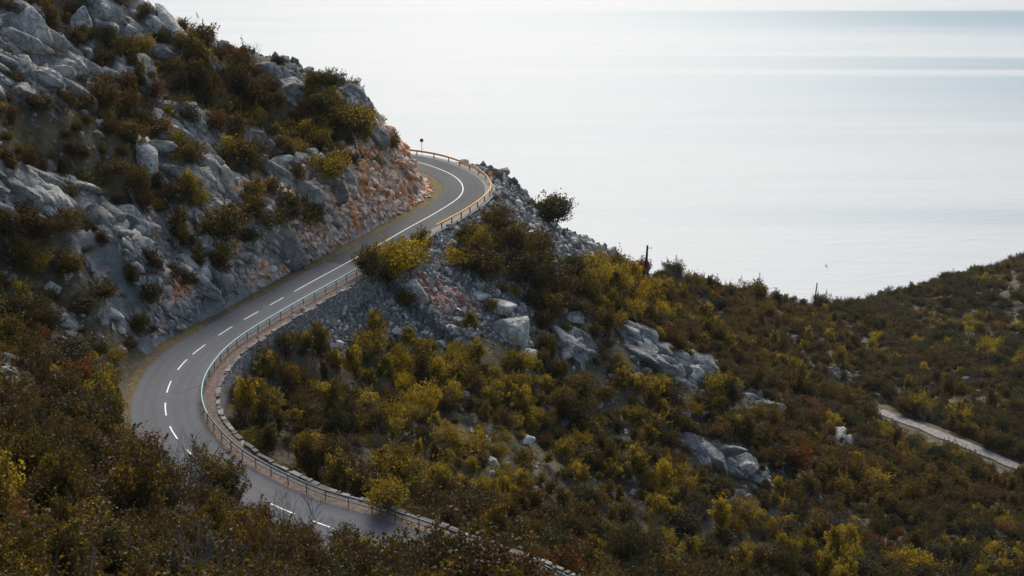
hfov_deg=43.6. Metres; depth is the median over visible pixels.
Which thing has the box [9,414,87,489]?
shrub
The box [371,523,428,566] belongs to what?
shrub
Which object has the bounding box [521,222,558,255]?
shrub
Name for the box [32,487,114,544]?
shrub
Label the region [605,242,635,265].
shrub
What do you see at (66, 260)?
shrub
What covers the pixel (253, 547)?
shrub
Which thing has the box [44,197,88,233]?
shrub
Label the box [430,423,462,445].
shrub
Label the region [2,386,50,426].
shrub
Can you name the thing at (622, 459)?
shrub
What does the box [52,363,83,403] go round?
shrub
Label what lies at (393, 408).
shrub
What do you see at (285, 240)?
rock outcrop
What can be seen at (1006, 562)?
shrub
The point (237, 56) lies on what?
shrub
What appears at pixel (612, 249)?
boulder
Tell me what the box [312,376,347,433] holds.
shrub
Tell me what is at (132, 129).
shrub
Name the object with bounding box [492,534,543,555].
shrub
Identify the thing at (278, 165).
rock outcrop
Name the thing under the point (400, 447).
shrub
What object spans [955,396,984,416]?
shrub
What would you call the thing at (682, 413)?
boulder
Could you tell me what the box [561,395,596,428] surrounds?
shrub
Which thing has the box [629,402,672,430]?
shrub
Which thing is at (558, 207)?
tree
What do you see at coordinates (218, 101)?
shrub
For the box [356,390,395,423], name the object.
shrub
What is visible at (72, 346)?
shrub
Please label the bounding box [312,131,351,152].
shrub
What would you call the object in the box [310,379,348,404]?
shrub
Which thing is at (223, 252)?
shrub
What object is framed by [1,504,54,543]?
shrub
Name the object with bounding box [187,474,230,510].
shrub
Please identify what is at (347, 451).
shrub
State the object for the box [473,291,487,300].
boulder
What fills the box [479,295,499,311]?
shrub
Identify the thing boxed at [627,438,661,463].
shrub
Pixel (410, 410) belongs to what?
shrub
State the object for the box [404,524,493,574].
shrub
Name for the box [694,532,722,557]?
shrub
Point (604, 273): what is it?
shrub
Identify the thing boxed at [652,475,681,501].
shrub
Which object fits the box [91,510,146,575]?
shrub
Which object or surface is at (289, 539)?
shrub
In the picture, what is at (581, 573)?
shrub
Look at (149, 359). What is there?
verge
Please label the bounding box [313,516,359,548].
bare shrub
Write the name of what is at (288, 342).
shrub
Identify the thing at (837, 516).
shrub
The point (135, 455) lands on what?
shrub
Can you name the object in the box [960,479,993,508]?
shrub
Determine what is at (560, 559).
shrub
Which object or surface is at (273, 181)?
shrub
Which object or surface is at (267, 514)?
shrub
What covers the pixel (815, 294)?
power pole
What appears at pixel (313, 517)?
bare shrub
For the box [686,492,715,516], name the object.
shrub
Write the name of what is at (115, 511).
shrub
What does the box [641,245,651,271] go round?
power pole
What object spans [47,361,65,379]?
shrub
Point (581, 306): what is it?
shrub
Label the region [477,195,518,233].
shrub
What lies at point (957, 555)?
shrub
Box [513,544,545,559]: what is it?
shrub
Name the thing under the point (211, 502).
shrub
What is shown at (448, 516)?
shrub
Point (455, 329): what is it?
boulder
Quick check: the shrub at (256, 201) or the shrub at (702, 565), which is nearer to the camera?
the shrub at (702, 565)
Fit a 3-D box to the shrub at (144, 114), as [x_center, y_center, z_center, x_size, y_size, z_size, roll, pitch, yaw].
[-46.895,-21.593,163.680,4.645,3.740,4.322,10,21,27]
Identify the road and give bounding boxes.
[130,262,440,549]
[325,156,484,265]
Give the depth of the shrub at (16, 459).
82.65 m
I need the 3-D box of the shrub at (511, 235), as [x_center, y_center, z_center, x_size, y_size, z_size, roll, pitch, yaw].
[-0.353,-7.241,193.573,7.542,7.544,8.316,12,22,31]
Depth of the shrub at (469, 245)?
184.99 m
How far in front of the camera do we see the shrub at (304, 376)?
146.84 m
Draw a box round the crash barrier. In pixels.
[407,149,491,227]
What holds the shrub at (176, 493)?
on the hillside terrain
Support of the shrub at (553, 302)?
on the hillside terrain
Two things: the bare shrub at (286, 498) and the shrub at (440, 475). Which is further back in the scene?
the shrub at (440, 475)
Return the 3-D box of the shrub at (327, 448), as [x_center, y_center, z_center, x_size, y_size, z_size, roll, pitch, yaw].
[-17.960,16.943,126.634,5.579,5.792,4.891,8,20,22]
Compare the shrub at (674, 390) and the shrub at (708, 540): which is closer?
the shrub at (708, 540)
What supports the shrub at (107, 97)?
on the hillside terrain
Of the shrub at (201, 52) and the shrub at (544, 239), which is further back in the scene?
the shrub at (544, 239)
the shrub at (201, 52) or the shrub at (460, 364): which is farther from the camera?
the shrub at (201, 52)
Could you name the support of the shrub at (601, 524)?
on the hillside terrain
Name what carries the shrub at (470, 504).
on the hillside terrain
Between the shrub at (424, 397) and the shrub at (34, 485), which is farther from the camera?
the shrub at (424, 397)
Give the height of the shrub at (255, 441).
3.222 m
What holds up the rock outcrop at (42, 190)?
on the hillside terrain
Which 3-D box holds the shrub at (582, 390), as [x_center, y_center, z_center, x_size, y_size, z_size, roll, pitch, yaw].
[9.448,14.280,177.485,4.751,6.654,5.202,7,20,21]
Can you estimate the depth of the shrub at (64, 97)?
151.45 m
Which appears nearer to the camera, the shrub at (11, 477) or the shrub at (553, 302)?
the shrub at (11, 477)
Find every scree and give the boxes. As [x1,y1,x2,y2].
[288,165,621,366]
[414,271,477,314]
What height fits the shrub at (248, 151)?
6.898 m
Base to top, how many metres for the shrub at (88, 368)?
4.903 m
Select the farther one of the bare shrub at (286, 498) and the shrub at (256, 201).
the shrub at (256, 201)
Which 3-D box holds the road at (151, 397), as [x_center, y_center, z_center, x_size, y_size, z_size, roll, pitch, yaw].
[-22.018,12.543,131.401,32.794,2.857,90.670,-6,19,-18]
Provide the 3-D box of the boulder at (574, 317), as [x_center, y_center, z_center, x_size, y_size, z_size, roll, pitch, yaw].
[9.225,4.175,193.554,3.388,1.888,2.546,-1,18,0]
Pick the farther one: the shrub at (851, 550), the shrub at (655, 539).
the shrub at (851, 550)
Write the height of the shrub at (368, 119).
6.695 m
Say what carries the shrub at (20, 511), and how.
on the hillside terrain
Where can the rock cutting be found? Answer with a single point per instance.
(377, 178)
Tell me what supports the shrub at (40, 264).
on the hillside terrain
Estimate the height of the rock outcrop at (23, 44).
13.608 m
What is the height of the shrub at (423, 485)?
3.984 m
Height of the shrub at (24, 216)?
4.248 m
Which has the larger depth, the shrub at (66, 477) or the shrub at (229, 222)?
the shrub at (229, 222)
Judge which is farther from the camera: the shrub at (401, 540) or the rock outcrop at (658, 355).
the rock outcrop at (658, 355)
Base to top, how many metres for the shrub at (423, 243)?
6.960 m
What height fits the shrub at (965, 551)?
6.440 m
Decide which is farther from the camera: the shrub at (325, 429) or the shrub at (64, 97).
the shrub at (64, 97)
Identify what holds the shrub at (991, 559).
on the hillside terrain
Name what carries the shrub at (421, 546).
on the hillside terrain
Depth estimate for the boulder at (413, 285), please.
171.74 m
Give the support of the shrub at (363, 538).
on the hillside terrain
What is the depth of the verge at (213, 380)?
125.91 m
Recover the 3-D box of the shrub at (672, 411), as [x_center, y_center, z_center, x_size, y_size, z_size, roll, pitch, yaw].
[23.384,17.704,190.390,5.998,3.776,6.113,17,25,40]
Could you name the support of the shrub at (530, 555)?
on the hillside terrain
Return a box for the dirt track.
[879,408,1023,467]
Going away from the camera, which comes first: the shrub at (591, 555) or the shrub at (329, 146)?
the shrub at (591, 555)
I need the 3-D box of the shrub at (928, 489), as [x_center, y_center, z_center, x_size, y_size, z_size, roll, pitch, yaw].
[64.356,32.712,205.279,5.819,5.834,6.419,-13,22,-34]
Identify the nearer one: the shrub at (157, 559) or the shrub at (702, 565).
the shrub at (157, 559)
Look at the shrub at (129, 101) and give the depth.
163.12 m
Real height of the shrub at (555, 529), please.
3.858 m
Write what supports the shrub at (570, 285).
on the hillside terrain
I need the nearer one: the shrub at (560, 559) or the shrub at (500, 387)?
the shrub at (560, 559)
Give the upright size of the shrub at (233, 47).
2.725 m
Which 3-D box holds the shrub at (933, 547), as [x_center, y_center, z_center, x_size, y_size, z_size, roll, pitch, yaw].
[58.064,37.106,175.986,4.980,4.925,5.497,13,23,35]
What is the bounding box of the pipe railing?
[201,268,567,575]
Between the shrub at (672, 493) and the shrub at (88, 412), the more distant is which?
the shrub at (672, 493)
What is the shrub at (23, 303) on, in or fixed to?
on the hillside terrain
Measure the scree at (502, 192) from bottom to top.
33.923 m
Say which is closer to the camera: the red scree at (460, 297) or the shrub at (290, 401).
the shrub at (290, 401)
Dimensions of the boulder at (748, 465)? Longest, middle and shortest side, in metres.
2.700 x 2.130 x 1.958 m
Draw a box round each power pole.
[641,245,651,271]
[813,283,817,305]
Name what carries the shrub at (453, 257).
on the hillside terrain
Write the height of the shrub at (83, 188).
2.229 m
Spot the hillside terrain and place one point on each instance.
(106, 260)
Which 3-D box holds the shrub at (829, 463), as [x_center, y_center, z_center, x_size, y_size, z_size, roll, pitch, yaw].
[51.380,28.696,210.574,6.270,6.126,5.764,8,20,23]
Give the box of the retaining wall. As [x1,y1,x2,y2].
[215,269,575,575]
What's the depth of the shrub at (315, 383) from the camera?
149.68 m
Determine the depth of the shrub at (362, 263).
167.72 m
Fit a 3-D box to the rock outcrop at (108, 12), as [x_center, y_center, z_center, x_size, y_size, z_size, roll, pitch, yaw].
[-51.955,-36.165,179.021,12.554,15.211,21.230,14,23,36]
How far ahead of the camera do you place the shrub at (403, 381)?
156.82 m
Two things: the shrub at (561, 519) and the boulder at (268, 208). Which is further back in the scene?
the boulder at (268, 208)
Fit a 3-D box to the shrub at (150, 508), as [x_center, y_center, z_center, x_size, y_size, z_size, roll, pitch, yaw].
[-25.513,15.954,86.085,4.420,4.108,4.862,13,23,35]
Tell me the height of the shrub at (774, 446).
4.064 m
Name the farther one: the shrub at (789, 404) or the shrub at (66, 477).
the shrub at (789, 404)
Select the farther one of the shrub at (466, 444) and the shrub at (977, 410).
the shrub at (977, 410)
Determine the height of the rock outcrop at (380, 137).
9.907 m
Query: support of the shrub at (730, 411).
on the hillside terrain
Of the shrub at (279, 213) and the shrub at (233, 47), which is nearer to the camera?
the shrub at (279, 213)
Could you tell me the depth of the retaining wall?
146.63 m
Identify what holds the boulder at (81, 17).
on the hillside terrain
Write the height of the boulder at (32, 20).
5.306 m
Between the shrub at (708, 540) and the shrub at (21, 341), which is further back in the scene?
the shrub at (708, 540)
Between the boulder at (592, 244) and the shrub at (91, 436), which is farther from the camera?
the boulder at (592, 244)
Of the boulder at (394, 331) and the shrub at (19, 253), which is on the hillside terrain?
the shrub at (19, 253)
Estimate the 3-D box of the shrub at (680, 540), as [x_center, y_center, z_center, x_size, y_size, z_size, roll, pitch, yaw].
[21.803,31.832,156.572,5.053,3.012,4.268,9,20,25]
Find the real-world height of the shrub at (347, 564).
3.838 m
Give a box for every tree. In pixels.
[153,424,226,505]
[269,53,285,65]
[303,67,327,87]
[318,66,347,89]
[529,188,575,227]
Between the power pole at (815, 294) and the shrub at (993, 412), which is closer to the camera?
the shrub at (993, 412)
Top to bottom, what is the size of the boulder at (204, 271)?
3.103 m
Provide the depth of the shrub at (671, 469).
171.87 m
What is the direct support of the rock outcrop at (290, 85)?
on the hillside terrain
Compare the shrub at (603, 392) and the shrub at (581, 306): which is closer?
the shrub at (603, 392)
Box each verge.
[122,170,442,503]
[198,272,562,575]
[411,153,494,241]
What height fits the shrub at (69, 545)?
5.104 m
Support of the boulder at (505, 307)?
on the scree at (502, 192)
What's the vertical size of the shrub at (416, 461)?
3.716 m
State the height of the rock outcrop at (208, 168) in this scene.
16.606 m
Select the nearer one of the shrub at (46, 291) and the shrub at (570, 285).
the shrub at (46, 291)
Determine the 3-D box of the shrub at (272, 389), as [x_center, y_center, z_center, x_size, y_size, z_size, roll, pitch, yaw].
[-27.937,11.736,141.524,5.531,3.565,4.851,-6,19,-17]
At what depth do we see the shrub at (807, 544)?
166.89 m
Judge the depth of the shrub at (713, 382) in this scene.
203.82 m
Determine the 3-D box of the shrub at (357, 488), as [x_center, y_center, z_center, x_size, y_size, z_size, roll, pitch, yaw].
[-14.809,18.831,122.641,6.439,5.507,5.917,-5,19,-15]
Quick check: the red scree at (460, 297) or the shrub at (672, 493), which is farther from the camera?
the red scree at (460, 297)
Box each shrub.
[0,196,43,237]
[0,215,40,276]
[0,276,48,332]
[0,303,31,345]
[0,412,57,507]
[0,446,26,510]
[0,490,29,523]
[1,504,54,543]
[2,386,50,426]
[4,327,49,367]
[8,507,51,571]
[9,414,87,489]
[10,348,49,384]
[12,406,49,438]
[16,468,48,510]
[20,244,54,276]
[25,83,57,114]
[27,514,96,575]
[30,280,57,303]
[32,437,93,511]
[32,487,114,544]
[34,296,65,337]
[36,355,87,401]
[41,385,112,433]
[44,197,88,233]
[44,389,119,425]
[44,493,84,535]
[47,84,77,113]
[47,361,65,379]
[48,242,84,281]
[49,328,95,361]
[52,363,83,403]
[57,390,111,464]
[66,289,110,315]
[67,178,99,196]
[69,355,99,384]
[69,423,175,487]
[71,88,98,111]
[74,352,115,384]
[79,373,119,395]
[87,62,122,110]
[88,153,131,178]
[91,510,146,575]
[104,502,124,523]
[106,437,172,517]
[106,486,170,526]
[111,24,144,58]
[111,81,142,114]
[112,415,129,439]
[115,116,156,143]
[118,148,155,194]
[121,520,176,571]
[121,535,204,575]
[125,105,155,127]
[127,420,165,450]
[132,174,156,212]
[134,452,195,509]
[156,177,194,207]
[156,498,191,532]
[165,138,208,166]
[177,17,189,30]
[177,521,262,568]
[179,433,237,487]
[184,12,219,50]
[184,132,210,155]
[185,495,226,522]
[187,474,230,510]
[189,192,254,241]
[190,97,217,117]
[191,36,218,95]
[198,492,238,512]
[202,89,232,116]
[202,233,239,264]
[203,454,251,503]
[204,250,234,273]
[213,493,270,535]
[214,133,240,162]
[219,48,251,98]
[219,494,286,574]
[221,131,272,177]
[224,37,255,72]
[225,490,255,517]
[231,46,243,58]
[235,95,267,126]
[236,72,271,92]
[236,498,275,525]
[238,420,282,452]
[239,189,266,221]
[241,486,305,521]
[251,337,286,380]
[251,378,283,398]
[253,75,276,112]
[258,199,295,231]
[258,518,303,566]
[261,173,284,202]
[261,384,286,414]
[269,352,300,397]
[271,484,331,528]
[275,328,303,357]
[277,185,311,222]
[281,381,317,410]
[285,352,313,392]
[288,515,326,549]
[291,87,341,117]
[297,328,312,351]
[297,372,329,396]
[298,107,333,129]
[299,200,330,228]
[302,146,351,181]
[303,405,334,436]
[303,432,350,480]
[303,544,359,575]
[305,400,335,429]
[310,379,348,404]
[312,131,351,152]
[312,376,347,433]
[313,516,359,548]
[315,428,360,467]
[316,524,360,552]
[318,445,356,492]
[320,524,381,571]
[323,396,363,440]
[323,454,386,501]
[323,519,372,550]
[331,91,375,134]
[332,96,379,139]
[340,534,381,546]
[341,383,360,400]
[347,324,385,362]
[349,242,389,284]
[352,384,385,412]
[355,434,419,494]
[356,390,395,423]
[362,474,412,511]
[363,234,422,287]
[367,536,405,556]
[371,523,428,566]
[372,395,407,427]
[377,266,400,285]
[380,230,432,273]
[380,413,410,438]
[380,508,482,565]
[385,431,414,455]
[389,451,415,491]
[390,368,416,393]
[393,285,421,308]
[395,492,432,518]
[399,400,430,420]
[401,376,445,412]
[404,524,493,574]
[405,475,437,503]
[407,423,435,451]
[409,223,436,251]
[409,448,430,474]
[412,461,434,486]
[413,495,540,575]
[421,496,466,530]
[426,456,459,496]
[429,486,464,508]
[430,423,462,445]
[442,242,477,269]
[442,479,501,523]
[445,351,479,382]
[445,427,486,457]
[451,493,489,521]
[453,229,483,267]
[453,358,485,395]
[458,538,553,575]
[464,215,503,240]
[468,231,511,282]
[475,501,513,538]
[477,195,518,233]
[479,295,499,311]
[482,552,562,575]
[488,375,514,405]
[489,215,542,255]
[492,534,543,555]
[500,243,552,291]
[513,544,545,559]
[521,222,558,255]
[524,525,575,566]
[526,536,555,563]
[531,287,568,320]
[533,513,564,545]
[534,246,557,277]
[535,530,589,575]
[541,258,585,293]
[543,385,580,422]
[548,500,577,530]
[550,565,587,575]
[555,500,587,524]
[557,251,591,275]
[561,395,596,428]
[563,504,596,542]
[564,294,601,319]
[566,372,595,403]
[568,537,611,575]
[570,495,599,528]
[572,266,604,298]
[572,439,609,465]
[581,254,617,285]
[590,479,611,511]
[590,511,628,542]
[591,380,616,403]
[600,517,651,564]
[602,496,644,525]
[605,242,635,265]
[605,547,643,572]
[615,447,633,470]
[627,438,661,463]
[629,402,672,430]
[631,522,670,558]
[641,267,649,276]
[643,527,677,547]
[646,460,682,478]
[650,543,679,562]
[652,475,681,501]
[655,399,685,420]
[659,377,685,400]
[663,504,704,538]
[671,532,710,555]
[678,550,717,574]
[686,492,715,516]
[693,469,722,496]
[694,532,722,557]
[700,367,745,394]
[703,528,737,550]
[713,402,744,427]
[743,399,771,422]
[747,558,775,575]
[761,435,786,458]
[763,416,793,443]
[764,536,801,575]
[773,473,806,505]
[777,392,801,415]
[778,496,810,521]
[785,534,812,554]
[791,550,817,574]
[796,532,825,557]
[803,400,825,432]
[811,449,842,477]
[821,447,847,477]
[823,508,866,536]
[832,466,858,496]
[833,533,866,562]
[857,548,886,564]
[871,546,904,568]
[888,543,934,570]
[899,477,936,501]
[904,386,934,418]
[914,516,947,537]
[916,537,955,570]
[931,542,967,563]
[947,508,980,520]
[951,530,985,566]
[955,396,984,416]
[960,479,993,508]
[964,545,1005,575]
[975,548,1007,570]
[983,401,1009,423]
[987,553,1015,575]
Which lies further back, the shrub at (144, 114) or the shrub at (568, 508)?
the shrub at (144, 114)
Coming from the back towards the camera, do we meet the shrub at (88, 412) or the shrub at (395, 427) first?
the shrub at (395, 427)
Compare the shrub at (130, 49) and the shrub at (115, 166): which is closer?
the shrub at (115, 166)
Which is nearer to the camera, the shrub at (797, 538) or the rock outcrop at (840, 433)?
the shrub at (797, 538)
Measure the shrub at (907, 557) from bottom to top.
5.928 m
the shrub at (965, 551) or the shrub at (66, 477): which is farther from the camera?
the shrub at (965, 551)
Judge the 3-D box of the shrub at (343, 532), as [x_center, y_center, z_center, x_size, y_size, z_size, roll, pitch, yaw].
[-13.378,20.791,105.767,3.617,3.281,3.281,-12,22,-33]
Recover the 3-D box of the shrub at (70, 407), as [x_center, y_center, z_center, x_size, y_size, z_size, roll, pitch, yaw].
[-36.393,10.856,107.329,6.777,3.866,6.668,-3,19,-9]
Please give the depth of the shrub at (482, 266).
184.28 m
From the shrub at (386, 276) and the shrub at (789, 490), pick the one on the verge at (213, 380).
the shrub at (386, 276)
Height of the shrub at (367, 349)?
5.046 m
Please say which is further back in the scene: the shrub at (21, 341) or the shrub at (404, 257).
the shrub at (404, 257)
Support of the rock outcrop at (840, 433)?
on the hillside terrain
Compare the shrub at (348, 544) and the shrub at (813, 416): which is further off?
the shrub at (813, 416)
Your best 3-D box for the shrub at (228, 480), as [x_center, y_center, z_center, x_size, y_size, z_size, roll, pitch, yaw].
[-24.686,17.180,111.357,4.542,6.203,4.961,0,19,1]
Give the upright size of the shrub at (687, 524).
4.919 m
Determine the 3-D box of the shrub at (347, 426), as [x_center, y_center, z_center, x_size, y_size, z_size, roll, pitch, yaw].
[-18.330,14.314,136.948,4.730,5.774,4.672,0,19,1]
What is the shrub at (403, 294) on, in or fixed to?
on the boulder at (413, 285)
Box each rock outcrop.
[0,0,113,119]
[0,161,234,300]
[0,352,32,382]
[33,294,77,330]
[88,0,223,74]
[98,53,172,101]
[110,303,154,336]
[133,100,252,211]
[244,126,357,228]
[246,191,306,271]
[256,61,310,107]
[347,86,390,149]
[550,323,599,364]
[614,323,721,388]
[680,432,776,487]
[742,388,786,411]
[833,427,853,444]
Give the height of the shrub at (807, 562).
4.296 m
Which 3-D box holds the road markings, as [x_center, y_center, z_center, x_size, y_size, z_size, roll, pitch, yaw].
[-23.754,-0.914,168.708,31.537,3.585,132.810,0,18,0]
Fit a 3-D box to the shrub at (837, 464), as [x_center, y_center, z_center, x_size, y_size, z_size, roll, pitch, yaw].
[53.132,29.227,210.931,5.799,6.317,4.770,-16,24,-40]
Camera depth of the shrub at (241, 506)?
103.18 m
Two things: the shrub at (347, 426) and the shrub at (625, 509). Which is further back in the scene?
the shrub at (625, 509)
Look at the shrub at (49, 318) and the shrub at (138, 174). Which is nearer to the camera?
the shrub at (49, 318)
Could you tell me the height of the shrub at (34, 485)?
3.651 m
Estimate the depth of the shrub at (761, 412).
208.54 m
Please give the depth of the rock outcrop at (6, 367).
108.98 m
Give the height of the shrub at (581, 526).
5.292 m
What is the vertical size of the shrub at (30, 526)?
4.616 m
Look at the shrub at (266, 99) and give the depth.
184.90 m
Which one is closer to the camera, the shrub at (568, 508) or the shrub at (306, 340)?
the shrub at (568, 508)
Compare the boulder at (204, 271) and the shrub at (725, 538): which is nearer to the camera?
the boulder at (204, 271)
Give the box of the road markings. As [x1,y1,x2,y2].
[165,162,462,529]
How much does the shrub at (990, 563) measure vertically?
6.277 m
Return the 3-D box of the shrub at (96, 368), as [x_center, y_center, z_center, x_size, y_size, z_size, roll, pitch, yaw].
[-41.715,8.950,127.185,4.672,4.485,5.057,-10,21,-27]
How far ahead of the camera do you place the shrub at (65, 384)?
113.71 m
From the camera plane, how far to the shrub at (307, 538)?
98.49 m
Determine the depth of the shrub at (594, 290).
200.34 m
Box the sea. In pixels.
[144,0,1023,302]
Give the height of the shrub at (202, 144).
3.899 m
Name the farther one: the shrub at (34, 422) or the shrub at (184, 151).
the shrub at (184, 151)
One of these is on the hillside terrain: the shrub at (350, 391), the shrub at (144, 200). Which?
the shrub at (350, 391)
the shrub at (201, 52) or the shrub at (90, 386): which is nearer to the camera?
the shrub at (90, 386)
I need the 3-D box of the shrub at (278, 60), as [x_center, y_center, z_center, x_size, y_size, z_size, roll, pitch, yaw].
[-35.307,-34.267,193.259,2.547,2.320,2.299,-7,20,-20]
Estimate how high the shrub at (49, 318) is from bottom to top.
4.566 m
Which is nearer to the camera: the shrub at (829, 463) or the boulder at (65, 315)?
the boulder at (65, 315)
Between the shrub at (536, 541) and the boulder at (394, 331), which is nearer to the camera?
the shrub at (536, 541)
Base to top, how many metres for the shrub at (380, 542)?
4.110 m
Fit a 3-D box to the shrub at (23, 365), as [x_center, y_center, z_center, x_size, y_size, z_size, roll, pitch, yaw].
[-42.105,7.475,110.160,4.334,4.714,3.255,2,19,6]
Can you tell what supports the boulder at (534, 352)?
on the scree at (502, 192)
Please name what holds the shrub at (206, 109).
on the hillside terrain
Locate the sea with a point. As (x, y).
(862, 148)
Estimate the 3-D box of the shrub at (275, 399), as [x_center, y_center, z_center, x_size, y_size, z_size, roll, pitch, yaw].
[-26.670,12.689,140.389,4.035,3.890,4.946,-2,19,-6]
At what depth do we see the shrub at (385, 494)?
111.44 m
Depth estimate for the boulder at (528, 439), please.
162.19 m
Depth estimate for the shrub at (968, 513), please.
196.87 m
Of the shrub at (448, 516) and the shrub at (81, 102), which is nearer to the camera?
the shrub at (448, 516)
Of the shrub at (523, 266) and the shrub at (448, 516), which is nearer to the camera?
the shrub at (448, 516)
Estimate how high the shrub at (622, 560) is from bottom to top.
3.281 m
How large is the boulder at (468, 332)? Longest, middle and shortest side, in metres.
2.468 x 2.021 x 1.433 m
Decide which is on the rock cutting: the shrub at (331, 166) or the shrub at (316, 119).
the shrub at (331, 166)
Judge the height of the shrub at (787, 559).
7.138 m
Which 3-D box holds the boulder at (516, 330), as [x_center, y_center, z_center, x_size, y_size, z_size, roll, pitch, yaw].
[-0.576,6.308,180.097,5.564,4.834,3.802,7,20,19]
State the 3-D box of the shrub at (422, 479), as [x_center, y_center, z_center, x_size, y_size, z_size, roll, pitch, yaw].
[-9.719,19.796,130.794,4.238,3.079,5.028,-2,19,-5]
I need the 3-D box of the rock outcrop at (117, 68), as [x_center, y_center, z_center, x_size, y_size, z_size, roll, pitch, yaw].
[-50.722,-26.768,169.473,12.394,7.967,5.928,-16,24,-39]
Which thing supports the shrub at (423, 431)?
on the hillside terrain
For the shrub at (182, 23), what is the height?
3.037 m
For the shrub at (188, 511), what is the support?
on the hillside terrain
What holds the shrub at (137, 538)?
on the hillside terrain
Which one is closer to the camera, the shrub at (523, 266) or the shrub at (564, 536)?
the shrub at (564, 536)
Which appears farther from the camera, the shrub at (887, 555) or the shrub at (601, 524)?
the shrub at (887, 555)
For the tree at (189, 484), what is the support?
on the hillside terrain
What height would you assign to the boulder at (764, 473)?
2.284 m
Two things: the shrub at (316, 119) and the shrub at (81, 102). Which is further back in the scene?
the shrub at (316, 119)
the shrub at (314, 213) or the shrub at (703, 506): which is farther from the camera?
the shrub at (314, 213)
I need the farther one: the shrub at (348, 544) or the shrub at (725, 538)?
the shrub at (725, 538)
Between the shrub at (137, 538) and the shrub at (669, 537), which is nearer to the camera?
the shrub at (137, 538)
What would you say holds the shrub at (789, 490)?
on the hillside terrain
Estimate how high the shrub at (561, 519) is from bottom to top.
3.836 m
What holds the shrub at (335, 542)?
on the hillside terrain
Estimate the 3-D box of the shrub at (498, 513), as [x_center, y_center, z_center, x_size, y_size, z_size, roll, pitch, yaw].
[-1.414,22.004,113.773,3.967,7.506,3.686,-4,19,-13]
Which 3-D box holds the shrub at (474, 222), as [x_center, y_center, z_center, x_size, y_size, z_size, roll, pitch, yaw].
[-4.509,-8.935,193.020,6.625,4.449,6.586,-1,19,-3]
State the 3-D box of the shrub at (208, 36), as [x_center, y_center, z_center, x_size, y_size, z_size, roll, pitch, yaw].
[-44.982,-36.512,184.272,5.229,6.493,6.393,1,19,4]
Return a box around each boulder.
[19,6,53,46]
[59,310,69,320]
[70,6,92,28]
[196,257,212,279]
[197,234,213,246]
[264,205,279,233]
[391,328,402,335]
[402,278,429,304]
[445,324,457,334]
[453,316,464,321]
[462,327,479,337]
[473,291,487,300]
[482,298,516,314]
[492,316,528,346]
[517,434,535,444]
[521,348,537,358]
[565,311,584,323]
[587,241,598,250]
[607,246,616,255]
[679,410,690,416]
[738,460,754,469]
[760,466,768,476]
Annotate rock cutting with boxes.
[105,117,433,335]
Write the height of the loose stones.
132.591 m
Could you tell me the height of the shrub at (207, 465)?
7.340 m
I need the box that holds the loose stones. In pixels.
[0,18,1021,562]
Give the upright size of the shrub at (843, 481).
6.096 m
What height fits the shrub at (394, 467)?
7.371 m
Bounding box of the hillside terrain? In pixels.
[0,0,1023,575]
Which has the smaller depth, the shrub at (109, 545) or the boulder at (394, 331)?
the shrub at (109, 545)
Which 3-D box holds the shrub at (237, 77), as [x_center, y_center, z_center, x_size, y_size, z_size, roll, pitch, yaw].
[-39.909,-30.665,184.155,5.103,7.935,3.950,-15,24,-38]
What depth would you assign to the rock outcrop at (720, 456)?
189.09 m
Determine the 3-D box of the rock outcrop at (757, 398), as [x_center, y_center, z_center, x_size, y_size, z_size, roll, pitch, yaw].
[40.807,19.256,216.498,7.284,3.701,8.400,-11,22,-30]
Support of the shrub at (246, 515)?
on the hillside terrain
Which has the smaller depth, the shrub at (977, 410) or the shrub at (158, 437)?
the shrub at (158, 437)

